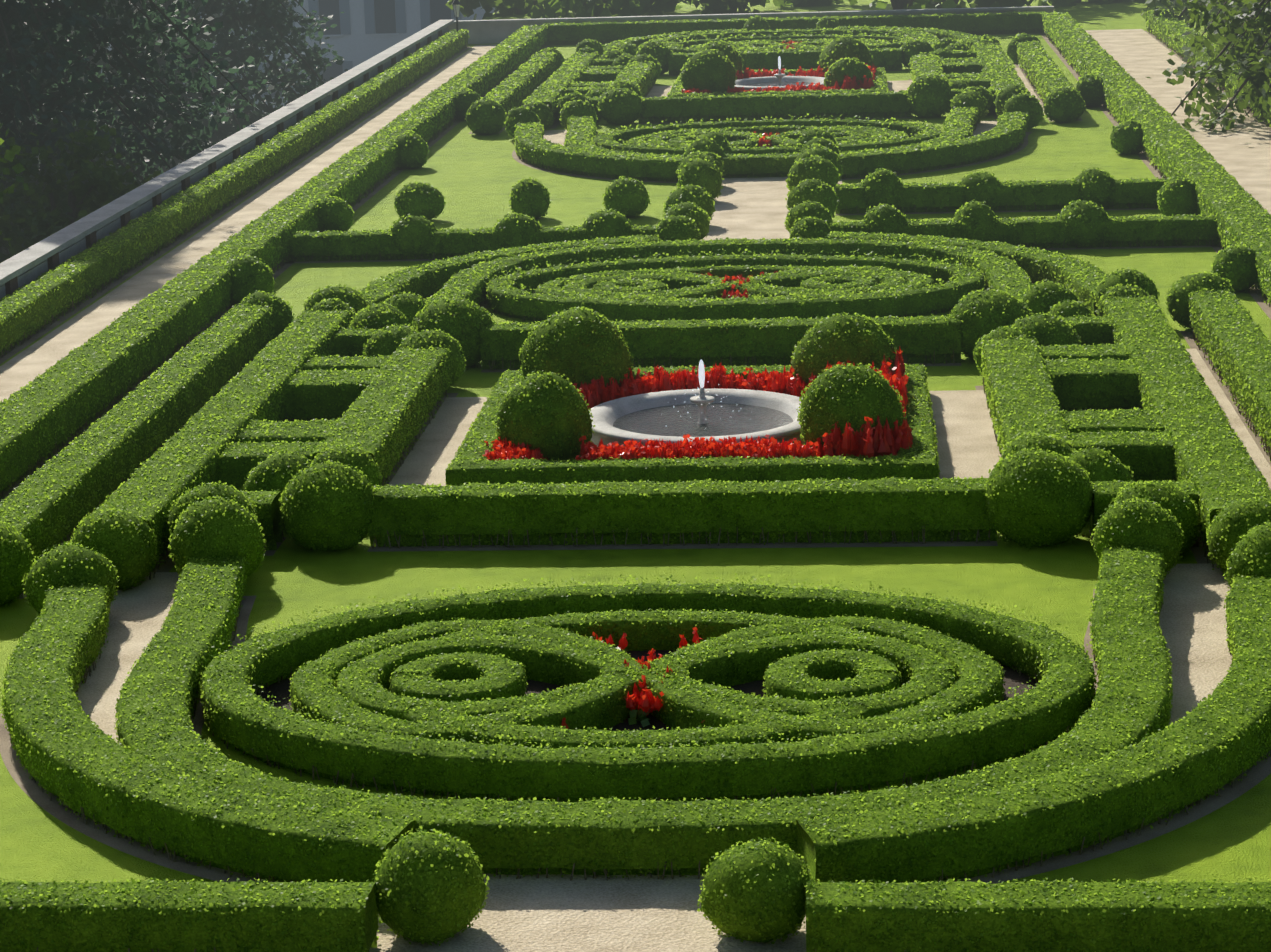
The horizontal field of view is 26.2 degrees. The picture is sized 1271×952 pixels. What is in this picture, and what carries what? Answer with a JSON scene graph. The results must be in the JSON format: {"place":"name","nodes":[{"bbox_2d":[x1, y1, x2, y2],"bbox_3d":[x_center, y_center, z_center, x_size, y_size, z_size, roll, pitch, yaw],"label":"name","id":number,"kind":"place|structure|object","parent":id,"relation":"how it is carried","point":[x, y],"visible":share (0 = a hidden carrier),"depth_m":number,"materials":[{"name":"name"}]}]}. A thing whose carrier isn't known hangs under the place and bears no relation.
{"place":"outdoors","nodes":[
{"label":"outdoors","id":0,"kind":"place"},
{"bbox_2d":[37,112,266,169],"bbox_3d":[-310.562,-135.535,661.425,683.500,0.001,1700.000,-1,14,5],"label":"ground lower terrace","id":1,"kind":"structure","parent":0,"point":[202,122],"depth_m":165.68,"materials":[{"name":"soil"}]},
{"bbox_2d":[0,123,28,246],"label":"tree","id":2,"kind":"object","parent":1,"relation":"on","point":[18,168],"visible":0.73,"depth_m":68.57,"materials":[{"name":"green plant"}]},
{"bbox_2d":[0,119,160,262],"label":"tree","id":3,"kind":"object","parent":1,"relation":"on","point":[106,181],"depth_m":81.07,"materials":[{"name":"green plant"}]},
{"bbox_2d":[0,0,332,259],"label":"tree","id":4,"kind":"object","parent":1,"relation":"on","point":[46,68],"depth_m":92.03,"materials":[{"name":"green plant"}]},
{"bbox_2d":[1,0,347,175],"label":"tree","id":5,"kind":"object","parent":1,"relation":"on","point":[265,36],"visible":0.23,"depth_m":122.64,"materials":[{"name":"green plant"}]},
{"bbox_2d":[36,0,324,171],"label":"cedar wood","id":6,"kind":"object","parent":1,"relation":"on","point":[243,75],"visible":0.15,"depth_m":122.48,"materials":[{"name":"plant"}]},
{"bbox_2d":[52,0,495,113],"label":"pale building","id":7,"kind":"structure","parent":1,"relation":"on","point":[358,45],"depth_m":165.62,"materials":[{"name":"paint"}]},
{"bbox_2d":[2,0,450,96],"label":"pale building windows","id":8,"kind":"structure","parent":7,"relation":"in","point":[385,19],"depth_m":165.32,"materials":[{"name":"grey glass"}]},
{"bbox_2d":[101,0,461,97],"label":"pale building shutters","id":9,"kind":"object","parent":7,"relation":"attached to","point":[370,16],"visible":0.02,"depth_m":165.26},
{"bbox_2d":[445,0,586,19],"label":"tree","id":10,"kind":"object","parent":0,"point":[504,8],"depth_m":143.96,"materials":[{"name":"green plant"}]},
{"bbox_2d":[0,0,1270,883],"bbox_3d":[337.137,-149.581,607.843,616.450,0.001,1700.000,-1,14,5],"label":"lawn","id":11,"kind":"structure","parent":0,"point":[471,177],"depth_m":39.83,"materials":[{"name":"green plant"}]},
{"bbox_2d":[0,6,1053,298],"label":"stone wall","id":12,"kind":"structure","parent":11,"relation":"on","point":[30,264],"depth_m":88.11,"materials":[{"name":"grey stone"}]},
{"bbox_2d":[5,30,441,296],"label":"terrace parapet piers","id":13,"kind":"structure","parent":12,"relation":"attached to","point":[11,286],"depth_m":76.41,"materials":[{"name":"grey stone"}]},
{"bbox_2d":[452,0,460,30],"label":"corner lantern","id":14,"kind":"object","parent":12,"relation":"on","point":[456,2],"depth_m":124.90,"materials":[{"name":"grey metal"}]},
{"bbox_2d":[527,0,688,18],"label":"tree","id":15,"kind":"object","parent":11,"relation":"on","point":[594,8],"depth_m":138.61,"materials":[{"name":"green plant"}]},
{"bbox_2d":[0,213,1270,605],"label":"hedge","id":16,"kind":"object","parent":11,"relation":"on","point":[574,428],"depth_m":49.37,"materials":[{"name":"green plant"}]},
{"bbox_2d":[0,29,1270,951],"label":"gravel paths","id":17,"kind":"structure","parent":11,"relation":"on","point":[588,914],"depth_m":44.95,"materials":[{"name":"beige gravel"}]},
{"bbox_2d":[0,447,1270,951],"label":"hedge","id":18,"kind":"object","parent":17,"relation":"on","point":[806,846],"depth_m":31.25,"materials":[{"name":"green plant"}]},
{"bbox_2d":[0,9,1270,498],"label":"hedge","id":19,"kind":"object","parent":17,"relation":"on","point":[870,99],"depth_m":82.01,"materials":[{"name":"green plant"}]},
{"bbox_2d":[773,0,843,6],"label":"tree","id":20,"kind":"object","parent":11,"relation":"on","point":[799,3],"visible":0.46,"depth_m":144.37,"materials":[{"name":"green plant"}]},
{"bbox_2d":[914,0,1001,8],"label":"tree","id":21,"kind":"object","parent":11,"relation":"on","point":[980,3],"depth_m":137.74,"materials":[{"name":"green plant"}]},
{"bbox_2d":[1038,0,1137,7],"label":"tree","id":22,"kind":"object","parent":11,"relation":"on","point":[1058,3],"depth_m":139.36,"materials":[{"name":"green plant"}]},
{"bbox_2d":[1147,1,1225,36],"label":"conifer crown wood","id":23,"kind":"object","parent":11,"relation":"on","point":[1183,11],"visible":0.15,"depth_m":119.32,"materials":[{"name":"green plant"}]},
{"bbox_2d":[1131,0,1259,43],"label":"tree","id":24,"kind":"object","parent":11,"relation":"on","point":[1167,3],"visible":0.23,"depth_m":120.01,"materials":[{"name":"green plant"}]},
{"bbox_2d":[1144,0,1270,143],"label":"tree","id":25,"kind":"object","parent":11,"relation":"on","point":[1247,54],"visible":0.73,"depth_m":88.36,"materials":[{"name":"green plant"}]},
{"bbox_2d":[1168,0,1270,82],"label":"leaves","id":26,"kind":"object","parent":11,"relation":"on","point":[1216,35],"visible":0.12,"depth_m":101.05,"materials":[{"name":"green plant"}]},
{"bbox_2d":[1189,0,1266,53],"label":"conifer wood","id":27,"kind":"object","parent":11,"relation":"on","point":[1220,18],"visible":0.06,"depth_m":101.26,"materials":[{"name":"plant"}]},
{"bbox_2d":[0,541,1270,883],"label":"soil bed","id":28,"kind":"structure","parent":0,"point":[68,817],"depth_m":30.49,"materials":[{"name":"brown soil"}]},
{"bbox_2d":[0,31,1270,501],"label":"hedge soil","id":29,"kind":"structure","parent":0,"point":[1258,299],"depth_m":78.72,"materials":[{"name":"brown soil"}]},
{"bbox_2d":[17,245,1270,598],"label":"hedge soil","id":30,"kind":"structure","parent":0,"point":[1195,549],"depth_m":50.44,"materials":[{"name":"brown soil"}]},
{"bbox_2d":[256,456,1039,730],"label":"bed soil","id":31,"kind":"structure","parent":0,"point":[281,689],"depth_m":34.24,"materials":[{"name":"brown soil"}]},
{"bbox_2d":[589,388,805,445],"bbox_3d":[1.161,-1.059,47.230,4.560,0.960,4.560,-1,14,5],"label":"fountain basin","id":32,"kind":"object","parent":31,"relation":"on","point":[606,415],"visible":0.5,"depth_m":47.87,"materials":[{"name":"stone"}]},
{"bbox_2d":[661,359,740,428],"bbox_3d":[1.201,-1.484,47.108,1.609,1.079,1.546,-1,14,5],"label":"fountain jet","id":33,"kind":"object","parent":32,"relation":"on","point":[701,374],"visible":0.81,"depth_m":47.02,"materials":[{"name":"white liquid"}]},
{"bbox_2d":[613,403,792,436],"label":"fountain water","id":34,"kind":"structure","parent":32,"relation":"in","point":[744,419],"depth_m":47.41,"materials":[{"name":"black liquid"}]},
{"bbox_2d":[483,40,912,728],"bbox_3d":[3.412,-8.226,75.713,7.198,1.194,90.433,-1,14,5],"label":"salvia","id":35,"kind":"object","parent":31,"relation":"on","point":[881,440],"depth_m":44.58,"materials":[{"name":"red plant"}]},
{"bbox_2d":[734,69,824,89],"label":"fountain basin","id":36,"kind":"object","parent":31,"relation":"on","point":[779,78],"visible":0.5,"depth_m":102.93,"materials":[{"name":"stone"}]},
{"bbox_2d":[742,82,815,85],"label":"fountain water","id":37,"kind":"structure","parent":36,"relation":"in","point":[774,83],"depth_m":102.57,"materials":[{"name":"black liquid"}]},
{"bbox_2d":[778,56,799,85],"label":"fountain jet","id":38,"kind":"object","parent":36,"relation":"on","point":[779,62],"visible":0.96,"depth_m":101.59,"materials":[{"name":"white liquid"}]},
{"bbox_2d":[648,0,695,11],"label":"tree","id":39,"kind":"object","parent":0,"point":[678,7],"depth_m":144.41,"materials":[{"name":"green plant"}]},
{"bbox_2d":[689,0,769,13],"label":"tree","id":40,"kind":"object","parent":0,"point":[718,6],"depth_m":140.06,"materials":[{"name":"green plant"}]},
{"bbox_2d":[848,0,956,9],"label":"tree","id":41,"kind":"object","parent":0,"point":[921,4],"depth_m":131.52,"materials":[{"name":"green plant"}]},
{"bbox_2d":[973,0,1042,6],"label":"tree","id":42,"kind":"object","parent":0,"point":[1014,3],"depth_m":134.80,"materials":[{"name":"green plant"}]}
]}

